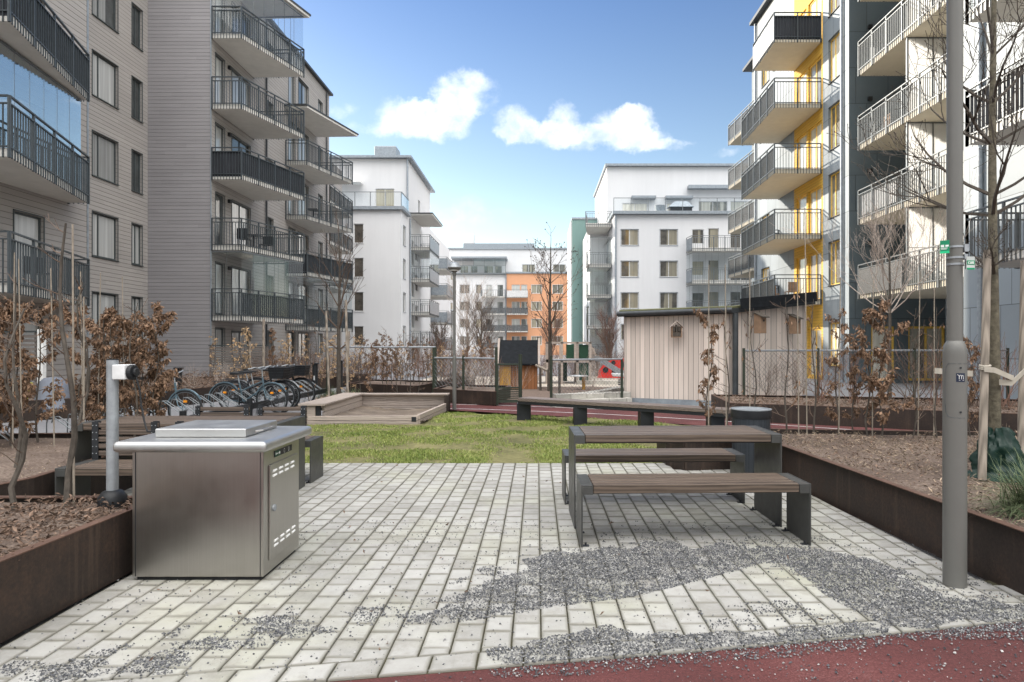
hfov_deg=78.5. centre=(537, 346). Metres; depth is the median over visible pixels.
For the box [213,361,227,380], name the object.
bare shrub
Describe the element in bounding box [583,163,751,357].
apartment building
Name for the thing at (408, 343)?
beech sapling
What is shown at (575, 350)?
climbing frame
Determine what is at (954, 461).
lamp post
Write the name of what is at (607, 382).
stone kerb
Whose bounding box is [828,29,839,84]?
window
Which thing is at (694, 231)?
window
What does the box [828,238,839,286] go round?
window
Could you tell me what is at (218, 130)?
door
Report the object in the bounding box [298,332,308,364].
door
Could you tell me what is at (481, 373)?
bare shrub
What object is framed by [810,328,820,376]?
door
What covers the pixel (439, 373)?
bare shrub
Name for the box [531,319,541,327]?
window
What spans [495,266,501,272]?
window
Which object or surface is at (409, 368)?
beech sapling
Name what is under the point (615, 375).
spring rider
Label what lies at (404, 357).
beech sapling
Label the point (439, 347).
beech sapling
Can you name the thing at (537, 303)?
window
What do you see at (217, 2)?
door
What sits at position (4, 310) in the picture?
beech sapling
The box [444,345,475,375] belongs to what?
bare shrub
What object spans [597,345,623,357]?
bare shrub
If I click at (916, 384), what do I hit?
bare shrub
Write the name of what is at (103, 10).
window
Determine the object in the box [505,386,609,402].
mulch bed
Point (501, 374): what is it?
bare shrub
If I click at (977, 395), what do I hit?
bare shrub
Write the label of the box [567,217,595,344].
apartment building
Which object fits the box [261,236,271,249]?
balcony chair
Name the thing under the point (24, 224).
door
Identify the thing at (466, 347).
bare shrub
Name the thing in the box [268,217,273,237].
window
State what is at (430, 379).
bare shrub
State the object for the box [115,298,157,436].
beech sapling
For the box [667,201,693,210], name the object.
parasol
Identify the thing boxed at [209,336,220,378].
beech sapling
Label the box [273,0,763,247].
sky
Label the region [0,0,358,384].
apartment building
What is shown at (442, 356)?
beech sapling
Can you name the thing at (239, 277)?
door
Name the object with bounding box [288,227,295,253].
door
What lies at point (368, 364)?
bare shrub
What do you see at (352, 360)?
bare shrub
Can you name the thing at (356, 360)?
bare shrub
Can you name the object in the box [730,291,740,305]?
door
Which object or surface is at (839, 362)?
bamboo cane
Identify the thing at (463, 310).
tree
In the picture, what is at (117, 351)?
beech sapling
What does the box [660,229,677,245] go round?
window
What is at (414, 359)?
beech sapling
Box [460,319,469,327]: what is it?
window
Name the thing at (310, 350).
beech sapling
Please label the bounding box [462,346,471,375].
beech sapling
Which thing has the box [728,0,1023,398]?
apartment building
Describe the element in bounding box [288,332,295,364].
door
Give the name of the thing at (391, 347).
fence
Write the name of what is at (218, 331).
door
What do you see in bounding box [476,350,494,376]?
bare shrub
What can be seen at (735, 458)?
picnic bench
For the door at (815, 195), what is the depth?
28.56 m
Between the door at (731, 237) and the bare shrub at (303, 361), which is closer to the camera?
the bare shrub at (303, 361)
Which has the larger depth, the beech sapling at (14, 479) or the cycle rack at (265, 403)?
the cycle rack at (265, 403)
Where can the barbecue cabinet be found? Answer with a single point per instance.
(215, 499)
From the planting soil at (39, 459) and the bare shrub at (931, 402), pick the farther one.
the bare shrub at (931, 402)
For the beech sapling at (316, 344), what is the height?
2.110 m
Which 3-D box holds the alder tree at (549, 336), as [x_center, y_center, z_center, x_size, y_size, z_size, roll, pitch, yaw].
[0.311,-1.318,20.798,2.603,5.536,2.499,0,0,-40]
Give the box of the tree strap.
[935,364,1023,385]
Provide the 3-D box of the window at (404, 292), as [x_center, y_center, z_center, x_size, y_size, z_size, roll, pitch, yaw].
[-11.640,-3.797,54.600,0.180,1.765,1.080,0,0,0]
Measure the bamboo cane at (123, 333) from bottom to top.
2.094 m
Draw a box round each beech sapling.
[0,270,36,467]
[0,296,19,402]
[0,298,35,445]
[0,298,37,510]
[0,301,41,440]
[0,306,7,407]
[0,326,7,333]
[7,299,78,442]
[23,214,96,506]
[62,277,122,420]
[62,304,103,420]
[70,273,104,422]
[81,307,130,420]
[85,306,130,415]
[86,314,134,419]
[86,315,135,420]
[95,315,162,415]
[99,313,165,415]
[113,322,166,415]
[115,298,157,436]
[129,301,178,415]
[136,310,177,415]
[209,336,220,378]
[222,338,240,383]
[235,327,251,383]
[241,330,257,377]
[265,328,279,375]
[277,340,286,364]
[281,334,295,365]
[283,342,293,364]
[285,317,306,376]
[297,339,309,377]
[301,326,316,371]
[302,334,321,400]
[311,322,325,370]
[315,342,325,381]
[324,339,335,378]
[330,335,336,373]
[330,344,336,373]
[341,342,345,372]
[341,355,355,392]
[350,337,364,392]
[352,337,359,376]
[354,334,367,373]
[361,338,369,373]
[363,343,377,392]
[368,348,374,378]
[372,339,380,378]
[377,332,390,383]
[379,344,385,379]
[383,328,393,383]
[384,344,391,379]
[385,336,398,383]
[387,335,401,392]
[393,343,403,379]
[394,335,406,384]
[396,341,407,379]
[397,329,409,384]
[401,337,418,390]
[404,342,410,379]
[407,339,416,376]
[408,333,416,380]
[413,349,422,392]
[416,337,428,381]
[421,331,428,381]
[423,339,431,375]
[437,331,447,383]
[437,342,444,379]
[438,345,446,380]
[443,328,461,377]
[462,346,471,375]
[471,346,476,376]
[476,339,486,381]
[487,341,494,378]
[692,308,721,423]
[709,307,746,424]
[739,308,770,406]
[753,287,804,433]
[793,299,830,433]
[816,307,852,434]
[841,333,865,429]
[852,309,886,435]
[861,299,917,437]
[894,304,936,437]
[920,308,944,437]
[963,336,980,436]
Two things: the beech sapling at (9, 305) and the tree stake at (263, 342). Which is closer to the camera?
the beech sapling at (9, 305)
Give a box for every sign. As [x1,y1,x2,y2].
[940,240,949,253]
[966,256,974,269]
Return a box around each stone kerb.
[550,397,631,406]
[553,391,630,398]
[576,380,623,384]
[578,386,623,392]
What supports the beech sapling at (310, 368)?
on the planting bed
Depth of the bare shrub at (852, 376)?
12.59 m
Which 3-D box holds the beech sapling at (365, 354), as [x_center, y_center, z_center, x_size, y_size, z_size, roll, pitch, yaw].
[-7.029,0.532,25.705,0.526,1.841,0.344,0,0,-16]
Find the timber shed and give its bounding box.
[616,292,816,406]
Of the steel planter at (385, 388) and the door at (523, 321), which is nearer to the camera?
the steel planter at (385, 388)
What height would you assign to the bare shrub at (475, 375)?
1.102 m
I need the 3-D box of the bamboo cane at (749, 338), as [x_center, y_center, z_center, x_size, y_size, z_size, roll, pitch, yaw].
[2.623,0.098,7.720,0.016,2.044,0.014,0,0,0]
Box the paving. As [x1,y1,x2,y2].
[0,463,1023,681]
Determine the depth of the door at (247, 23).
28.18 m
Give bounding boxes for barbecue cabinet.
[113,420,311,579]
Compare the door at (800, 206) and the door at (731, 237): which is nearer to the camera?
the door at (800, 206)
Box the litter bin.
[731,407,771,472]
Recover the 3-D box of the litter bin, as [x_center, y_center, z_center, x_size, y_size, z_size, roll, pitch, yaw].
[2.390,1.074,7.000,0.438,0.752,0.438,0,0,0]
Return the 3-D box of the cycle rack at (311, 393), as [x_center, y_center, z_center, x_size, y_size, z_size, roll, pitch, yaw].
[-6.212,1.212,16.683,0.633,0.539,2.445,0,0,0]
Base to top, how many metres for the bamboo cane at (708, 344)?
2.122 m
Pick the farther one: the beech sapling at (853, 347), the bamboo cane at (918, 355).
the beech sapling at (853, 347)
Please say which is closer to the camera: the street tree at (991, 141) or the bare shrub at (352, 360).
the street tree at (991, 141)
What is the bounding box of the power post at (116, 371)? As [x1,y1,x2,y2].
[96,359,139,509]
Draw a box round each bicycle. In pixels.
[122,370,202,415]
[208,367,287,411]
[217,366,295,411]
[221,365,300,406]
[242,364,315,405]
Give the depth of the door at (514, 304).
105.11 m
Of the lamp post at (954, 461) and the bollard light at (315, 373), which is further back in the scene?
the bollard light at (315, 373)
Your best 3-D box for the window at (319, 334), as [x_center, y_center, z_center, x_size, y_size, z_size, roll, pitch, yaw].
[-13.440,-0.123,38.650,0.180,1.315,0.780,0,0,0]
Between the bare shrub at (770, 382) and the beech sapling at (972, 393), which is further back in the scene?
the bare shrub at (770, 382)
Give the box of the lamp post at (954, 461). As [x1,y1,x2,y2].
[942,0,968,588]
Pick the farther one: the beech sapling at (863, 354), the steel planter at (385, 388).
the steel planter at (385, 388)
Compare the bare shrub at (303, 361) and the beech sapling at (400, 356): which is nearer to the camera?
the beech sapling at (400, 356)
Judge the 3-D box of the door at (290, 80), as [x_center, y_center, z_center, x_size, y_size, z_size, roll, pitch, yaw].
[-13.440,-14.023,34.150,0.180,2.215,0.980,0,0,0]
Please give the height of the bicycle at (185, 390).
1.060 m
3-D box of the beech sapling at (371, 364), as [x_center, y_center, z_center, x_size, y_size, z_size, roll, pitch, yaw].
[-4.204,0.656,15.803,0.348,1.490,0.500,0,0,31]
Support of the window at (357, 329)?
in the apartment building at (401, 256)
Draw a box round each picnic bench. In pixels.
[55,421,183,495]
[195,405,322,482]
[562,448,744,504]
[576,473,810,547]
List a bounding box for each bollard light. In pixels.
[173,367,183,387]
[311,363,318,389]
[341,360,343,387]
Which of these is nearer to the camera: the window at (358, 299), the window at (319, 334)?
the window at (319, 334)
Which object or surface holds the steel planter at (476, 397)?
on the ground at (60, 427)
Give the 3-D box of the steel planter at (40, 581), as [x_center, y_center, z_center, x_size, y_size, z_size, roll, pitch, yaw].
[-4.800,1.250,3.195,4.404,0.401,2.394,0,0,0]
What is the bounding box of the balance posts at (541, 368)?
[535,364,560,392]
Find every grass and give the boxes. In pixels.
[305,411,690,463]
[316,389,335,398]
[967,424,1016,460]
[967,445,1023,525]
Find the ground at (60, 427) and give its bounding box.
[0,355,983,647]
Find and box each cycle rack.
[0,425,70,440]
[46,406,186,432]
[158,393,252,415]
[228,387,297,413]
[276,380,330,404]
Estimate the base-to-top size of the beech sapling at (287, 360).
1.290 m
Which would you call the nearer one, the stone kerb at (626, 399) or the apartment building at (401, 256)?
the stone kerb at (626, 399)
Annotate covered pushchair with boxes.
[27,377,69,412]
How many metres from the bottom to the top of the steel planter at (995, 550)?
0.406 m
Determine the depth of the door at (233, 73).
28.18 m
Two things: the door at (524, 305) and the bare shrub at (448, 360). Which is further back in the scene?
the door at (524, 305)
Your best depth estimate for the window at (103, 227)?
23.28 m
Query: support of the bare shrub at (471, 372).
on the ground at (60, 427)
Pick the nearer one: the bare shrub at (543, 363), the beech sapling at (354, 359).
the beech sapling at (354, 359)
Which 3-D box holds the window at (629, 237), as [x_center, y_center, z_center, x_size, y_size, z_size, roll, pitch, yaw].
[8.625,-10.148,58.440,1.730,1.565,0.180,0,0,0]
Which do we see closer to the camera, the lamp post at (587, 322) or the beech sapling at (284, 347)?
the beech sapling at (284, 347)
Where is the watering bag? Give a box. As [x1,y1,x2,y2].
[967,426,1023,484]
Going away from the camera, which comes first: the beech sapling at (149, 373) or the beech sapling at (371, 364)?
the beech sapling at (149, 373)
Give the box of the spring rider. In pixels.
[611,373,623,384]
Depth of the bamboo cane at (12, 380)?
6.80 m
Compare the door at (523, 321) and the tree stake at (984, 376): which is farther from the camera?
the door at (523, 321)
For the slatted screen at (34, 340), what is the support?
on the ground at (60, 427)
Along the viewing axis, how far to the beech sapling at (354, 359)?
23.60 m
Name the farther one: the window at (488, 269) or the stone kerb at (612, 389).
the window at (488, 269)
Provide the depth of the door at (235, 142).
28.18 m
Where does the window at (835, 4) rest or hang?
in the apartment building at (819, 69)
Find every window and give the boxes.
[91,0,118,33]
[91,49,118,109]
[91,129,118,185]
[91,291,118,337]
[92,210,118,261]
[131,2,143,51]
[131,75,143,123]
[131,149,143,194]
[131,222,143,266]
[131,296,143,337]
[231,331,251,358]
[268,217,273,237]
[268,275,273,295]
[268,330,273,357]
[318,99,322,112]
[318,193,322,216]
[318,241,322,256]
[318,288,322,309]
[318,333,322,354]
[353,223,363,243]
[353,257,363,277]
[353,292,363,311]
[353,326,363,345]
[403,225,405,246]
[403,258,405,279]
[403,292,405,312]
[403,325,404,344]
[460,266,467,272]
[460,284,469,293]
[460,301,469,310]
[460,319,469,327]
[471,266,477,272]
[476,284,481,293]
[485,266,492,272]
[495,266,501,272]
[522,264,534,271]
[531,284,541,293]
[531,301,541,310]
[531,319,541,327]
[531,336,541,344]
[552,284,562,293]
[552,301,562,310]
[552,319,562,327]
[553,264,565,271]
[553,336,562,344]
[620,229,638,245]
[620,324,623,340]
[621,261,637,276]
[621,293,637,308]
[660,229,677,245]
[660,261,676,276]
[660,293,676,307]
[692,229,703,243]
[692,261,703,274]
[692,293,703,306]
[761,71,768,88]
[761,266,768,281]
[828,0,839,17]
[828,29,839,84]
[828,99,839,151]
[828,169,839,219]
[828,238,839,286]
[828,322,838,366]
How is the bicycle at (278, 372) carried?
on the ground at (60, 427)
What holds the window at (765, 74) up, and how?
in the apartment building at (819, 69)
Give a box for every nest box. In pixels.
[752,312,769,332]
[788,314,803,333]
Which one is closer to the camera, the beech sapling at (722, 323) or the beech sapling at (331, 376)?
the beech sapling at (722, 323)
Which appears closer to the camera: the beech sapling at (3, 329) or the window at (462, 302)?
the beech sapling at (3, 329)
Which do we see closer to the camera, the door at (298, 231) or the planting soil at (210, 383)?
the planting soil at (210, 383)
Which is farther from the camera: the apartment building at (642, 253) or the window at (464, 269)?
the window at (464, 269)
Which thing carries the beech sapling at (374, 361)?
on the ground at (60, 427)
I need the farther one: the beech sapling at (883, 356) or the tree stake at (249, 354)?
the tree stake at (249, 354)
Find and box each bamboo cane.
[12,252,14,447]
[18,259,22,440]
[50,268,54,445]
[72,224,74,504]
[80,271,82,418]
[83,297,84,421]
[98,273,100,414]
[122,277,124,415]
[708,265,708,424]
[725,265,726,424]
[749,271,749,406]
[797,277,798,433]
[804,208,807,434]
[838,277,840,432]
[872,277,873,435]
[917,271,919,435]
[933,287,934,435]
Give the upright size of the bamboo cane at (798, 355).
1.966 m
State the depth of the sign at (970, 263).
3.73 m
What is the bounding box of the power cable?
[135,377,154,431]
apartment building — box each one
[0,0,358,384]
[329,146,452,363]
[448,234,566,354]
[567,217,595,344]
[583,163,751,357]
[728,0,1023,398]
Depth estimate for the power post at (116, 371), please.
4.22 m
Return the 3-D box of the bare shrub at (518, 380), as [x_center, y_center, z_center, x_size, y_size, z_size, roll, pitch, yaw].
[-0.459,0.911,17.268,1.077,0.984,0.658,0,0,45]
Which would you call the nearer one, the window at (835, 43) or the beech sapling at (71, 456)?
the beech sapling at (71, 456)
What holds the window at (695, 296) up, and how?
in the apartment building at (642, 253)
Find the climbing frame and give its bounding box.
[538,342,623,383]
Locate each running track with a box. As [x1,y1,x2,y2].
[333,621,1023,681]
[450,402,924,430]
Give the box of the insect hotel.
[669,321,683,337]
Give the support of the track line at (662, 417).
on the running track at (616, 415)
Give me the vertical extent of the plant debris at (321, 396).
0.289 m
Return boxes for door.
[13,94,44,166]
[13,209,44,288]
[14,318,44,381]
[215,0,224,33]
[215,52,224,102]
[215,122,224,150]
[215,191,224,243]
[215,261,224,314]
[215,327,224,375]
[231,1,249,36]
[231,67,250,105]
[231,133,250,153]
[231,199,250,246]
[231,265,250,315]
[288,77,295,103]
[288,122,295,159]
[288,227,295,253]
[288,280,295,297]
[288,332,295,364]
[289,200,293,214]
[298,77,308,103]
[298,129,308,159]
[298,184,308,214]
[298,231,308,253]
[298,283,308,322]
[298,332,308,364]
[376,189,393,205]
[486,285,491,295]
[497,285,502,295]
[497,302,502,307]
[497,319,502,324]
[512,285,519,288]
[512,302,519,307]
[512,319,519,324]
[512,336,519,339]
[521,302,526,307]
[521,319,526,324]
[622,203,646,210]
[699,201,726,210]
[708,228,718,247]
[708,260,718,279]
[709,291,718,305]
[730,201,750,210]
[730,234,740,247]
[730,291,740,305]
[798,72,805,101]
[798,133,805,168]
[798,195,805,232]
[798,256,804,292]
[810,0,820,14]
[810,57,820,101]
[810,121,820,168]
[810,186,820,232]
[810,251,820,298]
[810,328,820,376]
[871,326,893,380]
[908,326,943,380]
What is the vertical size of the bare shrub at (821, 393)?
1.375 m
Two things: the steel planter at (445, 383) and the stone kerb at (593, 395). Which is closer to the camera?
the stone kerb at (593, 395)
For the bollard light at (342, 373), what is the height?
0.990 m
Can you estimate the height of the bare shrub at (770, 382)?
0.979 m
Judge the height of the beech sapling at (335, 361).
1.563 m
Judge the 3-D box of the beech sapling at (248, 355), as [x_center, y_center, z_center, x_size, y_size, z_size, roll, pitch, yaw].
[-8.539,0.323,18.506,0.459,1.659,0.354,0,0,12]
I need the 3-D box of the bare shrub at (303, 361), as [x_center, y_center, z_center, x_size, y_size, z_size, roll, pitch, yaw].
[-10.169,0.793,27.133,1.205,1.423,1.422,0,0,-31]
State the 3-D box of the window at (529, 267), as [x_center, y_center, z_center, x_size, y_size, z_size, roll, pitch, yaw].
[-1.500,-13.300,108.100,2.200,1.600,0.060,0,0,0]
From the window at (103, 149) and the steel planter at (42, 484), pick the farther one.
the window at (103, 149)
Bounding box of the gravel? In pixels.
[0,520,1023,681]
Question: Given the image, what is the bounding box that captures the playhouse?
[498,338,539,388]
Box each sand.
[333,406,432,420]
[424,376,623,386]
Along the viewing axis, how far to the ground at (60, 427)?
17.90 m
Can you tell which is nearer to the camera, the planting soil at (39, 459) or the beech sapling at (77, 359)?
the planting soil at (39, 459)
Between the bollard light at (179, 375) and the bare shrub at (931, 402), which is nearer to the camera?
the bare shrub at (931, 402)
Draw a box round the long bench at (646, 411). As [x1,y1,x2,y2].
[517,397,730,425]
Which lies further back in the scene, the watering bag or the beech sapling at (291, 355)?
the beech sapling at (291, 355)
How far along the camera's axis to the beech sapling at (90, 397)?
8.85 m
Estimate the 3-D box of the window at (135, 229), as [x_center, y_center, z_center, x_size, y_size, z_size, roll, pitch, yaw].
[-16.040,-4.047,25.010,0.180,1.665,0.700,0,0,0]
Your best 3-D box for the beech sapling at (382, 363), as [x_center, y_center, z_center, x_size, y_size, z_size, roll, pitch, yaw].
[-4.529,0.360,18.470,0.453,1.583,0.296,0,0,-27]
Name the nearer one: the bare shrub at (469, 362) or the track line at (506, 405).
the track line at (506, 405)
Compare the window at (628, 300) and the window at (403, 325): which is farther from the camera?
the window at (628, 300)
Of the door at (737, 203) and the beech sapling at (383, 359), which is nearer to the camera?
the beech sapling at (383, 359)
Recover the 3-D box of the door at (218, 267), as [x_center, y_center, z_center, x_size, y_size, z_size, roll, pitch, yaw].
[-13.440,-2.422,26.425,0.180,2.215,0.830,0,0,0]
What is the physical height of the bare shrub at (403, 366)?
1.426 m
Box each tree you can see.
[296,199,365,394]
[429,318,449,364]
[446,272,497,362]
[460,294,500,363]
[520,222,589,368]
[537,304,567,353]
[593,302,622,357]
[784,156,980,399]
[827,0,1023,430]
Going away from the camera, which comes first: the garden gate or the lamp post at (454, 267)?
the lamp post at (454, 267)
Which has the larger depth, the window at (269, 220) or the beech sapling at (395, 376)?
the window at (269, 220)
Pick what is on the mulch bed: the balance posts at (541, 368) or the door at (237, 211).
the balance posts at (541, 368)
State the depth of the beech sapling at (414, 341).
25.48 m
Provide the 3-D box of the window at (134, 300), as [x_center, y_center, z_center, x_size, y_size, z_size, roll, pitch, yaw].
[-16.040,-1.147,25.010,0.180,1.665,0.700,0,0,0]
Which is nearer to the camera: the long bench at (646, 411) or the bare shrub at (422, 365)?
the long bench at (646, 411)
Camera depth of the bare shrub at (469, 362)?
30.71 m
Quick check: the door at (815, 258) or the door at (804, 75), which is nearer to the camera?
the door at (815, 258)
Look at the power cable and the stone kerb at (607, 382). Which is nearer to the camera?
the power cable
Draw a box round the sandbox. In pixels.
[298,393,449,424]
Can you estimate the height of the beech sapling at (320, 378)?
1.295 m
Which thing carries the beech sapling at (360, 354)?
in the steel planter at (30, 416)
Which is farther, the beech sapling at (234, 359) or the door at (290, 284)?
the door at (290, 284)
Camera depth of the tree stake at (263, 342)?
23.96 m
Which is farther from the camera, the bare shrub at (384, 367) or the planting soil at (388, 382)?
the bare shrub at (384, 367)
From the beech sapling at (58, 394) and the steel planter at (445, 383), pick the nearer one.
the beech sapling at (58, 394)
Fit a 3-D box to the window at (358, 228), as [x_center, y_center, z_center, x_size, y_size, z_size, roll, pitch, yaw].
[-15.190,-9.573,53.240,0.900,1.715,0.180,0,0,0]
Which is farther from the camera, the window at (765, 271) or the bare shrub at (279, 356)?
the window at (765, 271)
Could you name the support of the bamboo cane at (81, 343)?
on the planting soil at (39, 459)
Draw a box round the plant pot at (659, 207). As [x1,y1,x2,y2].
[654,205,664,210]
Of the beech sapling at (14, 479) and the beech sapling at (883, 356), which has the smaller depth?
the beech sapling at (14, 479)
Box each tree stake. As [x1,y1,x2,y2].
[248,341,250,374]
[262,319,264,373]
[325,311,329,395]
[345,300,348,392]
[348,331,349,366]
[977,250,991,480]
[1017,260,1023,452]
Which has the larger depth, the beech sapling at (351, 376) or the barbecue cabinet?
the beech sapling at (351, 376)
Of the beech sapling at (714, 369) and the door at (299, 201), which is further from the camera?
the door at (299, 201)
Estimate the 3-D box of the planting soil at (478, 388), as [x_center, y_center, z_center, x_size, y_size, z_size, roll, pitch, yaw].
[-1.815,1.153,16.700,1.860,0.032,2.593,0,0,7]
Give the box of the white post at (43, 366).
[37,329,45,382]
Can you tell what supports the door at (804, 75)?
in the apartment building at (819, 69)
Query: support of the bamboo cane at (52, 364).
on the planting soil at (39, 459)
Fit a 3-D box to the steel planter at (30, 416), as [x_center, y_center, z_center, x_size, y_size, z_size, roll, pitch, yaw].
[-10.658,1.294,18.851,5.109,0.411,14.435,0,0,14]
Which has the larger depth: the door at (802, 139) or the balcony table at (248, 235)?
the door at (802, 139)
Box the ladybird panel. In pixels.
[597,358,623,377]
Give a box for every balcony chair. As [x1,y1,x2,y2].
[24,256,46,283]
[237,228,251,244]
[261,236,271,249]
[786,282,796,293]
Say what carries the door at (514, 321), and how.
in the apartment building at (502, 265)
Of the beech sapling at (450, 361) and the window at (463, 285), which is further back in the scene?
the window at (463, 285)
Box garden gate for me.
[496,354,521,404]
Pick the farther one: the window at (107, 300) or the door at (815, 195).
the door at (815, 195)
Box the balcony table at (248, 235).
[247,234,261,247]
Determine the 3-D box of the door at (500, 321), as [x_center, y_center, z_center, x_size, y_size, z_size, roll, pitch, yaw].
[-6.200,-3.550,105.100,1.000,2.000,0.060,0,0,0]
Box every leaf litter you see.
[0,493,131,560]
[1,439,81,477]
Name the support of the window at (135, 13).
in the apartment building at (155, 151)
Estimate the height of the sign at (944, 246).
0.078 m
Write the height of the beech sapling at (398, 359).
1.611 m
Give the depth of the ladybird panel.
28.00 m
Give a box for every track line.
[450,408,836,428]
[456,404,588,408]
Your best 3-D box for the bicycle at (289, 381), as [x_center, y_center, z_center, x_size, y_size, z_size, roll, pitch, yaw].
[-6.388,0.969,14.462,1.796,1.060,0.651,0,0,-4]
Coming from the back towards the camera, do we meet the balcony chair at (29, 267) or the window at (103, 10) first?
the window at (103, 10)
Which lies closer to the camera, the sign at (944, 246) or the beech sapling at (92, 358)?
the sign at (944, 246)
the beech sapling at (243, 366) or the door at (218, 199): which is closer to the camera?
the beech sapling at (243, 366)
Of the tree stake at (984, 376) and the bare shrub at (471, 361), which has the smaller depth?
the tree stake at (984, 376)
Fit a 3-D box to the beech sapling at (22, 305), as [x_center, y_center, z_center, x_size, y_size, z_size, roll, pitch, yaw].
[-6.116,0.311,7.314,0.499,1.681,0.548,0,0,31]
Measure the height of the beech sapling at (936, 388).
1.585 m
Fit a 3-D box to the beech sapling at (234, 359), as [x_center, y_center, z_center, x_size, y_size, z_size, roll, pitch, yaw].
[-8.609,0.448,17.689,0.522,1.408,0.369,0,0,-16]
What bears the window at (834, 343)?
in the apartment building at (819, 69)
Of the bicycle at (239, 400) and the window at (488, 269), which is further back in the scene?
the window at (488, 269)
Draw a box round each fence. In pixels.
[326,346,436,392]
[432,347,497,392]
[550,356,622,397]
[742,348,1008,397]
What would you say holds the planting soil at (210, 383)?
in the steel planter at (30, 416)
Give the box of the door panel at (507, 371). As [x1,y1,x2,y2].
[499,366,510,384]
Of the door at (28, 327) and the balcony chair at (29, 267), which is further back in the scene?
the door at (28, 327)
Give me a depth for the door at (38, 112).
16.41 m
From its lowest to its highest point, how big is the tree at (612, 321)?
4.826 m
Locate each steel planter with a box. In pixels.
[0,373,366,422]
[0,433,143,495]
[0,496,131,642]
[349,379,441,392]
[433,384,510,405]
[443,376,474,387]
[657,428,1023,594]
[711,394,1017,431]
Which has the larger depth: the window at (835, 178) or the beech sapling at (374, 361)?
the window at (835, 178)
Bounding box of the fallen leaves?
[149,413,1008,660]
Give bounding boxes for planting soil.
[0,438,70,482]
[28,373,332,399]
[361,381,430,384]
[440,386,494,390]
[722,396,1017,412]
[782,434,1023,527]
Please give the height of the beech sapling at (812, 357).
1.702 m
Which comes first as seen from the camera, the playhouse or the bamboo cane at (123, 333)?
the bamboo cane at (123, 333)
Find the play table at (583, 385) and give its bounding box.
[570,375,587,389]
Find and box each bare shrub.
[181,362,206,388]
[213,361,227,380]
[271,345,300,365]
[286,343,315,364]
[290,351,315,369]
[311,347,343,372]
[342,343,370,373]
[343,351,367,373]
[345,345,369,373]
[356,352,382,375]
[363,351,389,379]
[372,353,394,379]
[376,350,406,379]
[394,356,417,378]
[405,336,431,368]
[407,342,437,376]
[413,350,438,376]
[420,363,448,385]
[425,361,458,384]
[428,330,460,366]
[429,344,465,376]
[443,365,471,382]
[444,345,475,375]
[456,329,490,365]
[457,341,484,371]
[457,361,484,384]
[458,350,480,373]
[466,359,485,384]
[467,356,494,384]
[473,330,505,368]
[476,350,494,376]
[478,357,515,384]
[478,363,499,384]
[486,367,512,384]
[506,368,529,392]
[540,347,553,375]
[541,346,565,375]
[579,321,622,360]
[580,354,600,390]
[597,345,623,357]
[752,354,784,394]
[771,354,822,395]
[783,336,851,401]
[818,342,890,403]
[871,328,941,404]
[890,339,970,404]
[920,334,1011,405]
[968,332,1018,408]
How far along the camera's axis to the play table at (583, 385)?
20.85 m
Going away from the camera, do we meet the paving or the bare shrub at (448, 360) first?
the paving
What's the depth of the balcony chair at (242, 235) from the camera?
26.58 m
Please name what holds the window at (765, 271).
in the apartment building at (819, 69)
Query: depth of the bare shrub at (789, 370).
14.20 m
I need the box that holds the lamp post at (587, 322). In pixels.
[586,306,588,341]
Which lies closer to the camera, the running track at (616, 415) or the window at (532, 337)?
the running track at (616, 415)
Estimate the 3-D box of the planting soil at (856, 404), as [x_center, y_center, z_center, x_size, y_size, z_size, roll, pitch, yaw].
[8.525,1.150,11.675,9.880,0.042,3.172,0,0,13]
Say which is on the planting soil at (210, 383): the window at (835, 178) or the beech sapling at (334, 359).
the beech sapling at (334, 359)
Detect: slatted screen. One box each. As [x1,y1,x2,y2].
[0,331,36,397]
[208,345,268,376]
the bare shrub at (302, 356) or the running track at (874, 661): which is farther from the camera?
the bare shrub at (302, 356)
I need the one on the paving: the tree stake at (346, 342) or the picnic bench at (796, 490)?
the picnic bench at (796, 490)
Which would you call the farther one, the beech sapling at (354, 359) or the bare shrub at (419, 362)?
the bare shrub at (419, 362)
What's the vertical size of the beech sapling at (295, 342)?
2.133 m
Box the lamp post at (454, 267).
[448,262,460,409]
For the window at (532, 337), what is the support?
in the apartment building at (502, 265)
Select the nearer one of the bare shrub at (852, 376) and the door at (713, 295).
the bare shrub at (852, 376)
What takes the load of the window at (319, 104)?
in the apartment building at (155, 151)
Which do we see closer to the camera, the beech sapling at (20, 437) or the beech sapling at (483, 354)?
the beech sapling at (20, 437)
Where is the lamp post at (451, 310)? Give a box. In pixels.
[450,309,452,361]
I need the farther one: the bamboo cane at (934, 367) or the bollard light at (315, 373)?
the bollard light at (315, 373)
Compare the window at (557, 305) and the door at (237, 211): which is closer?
the door at (237, 211)
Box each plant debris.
[5,364,359,399]
[294,391,391,406]
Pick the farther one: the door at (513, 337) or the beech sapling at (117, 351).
the door at (513, 337)
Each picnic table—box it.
[75,416,304,489]
[569,425,781,528]

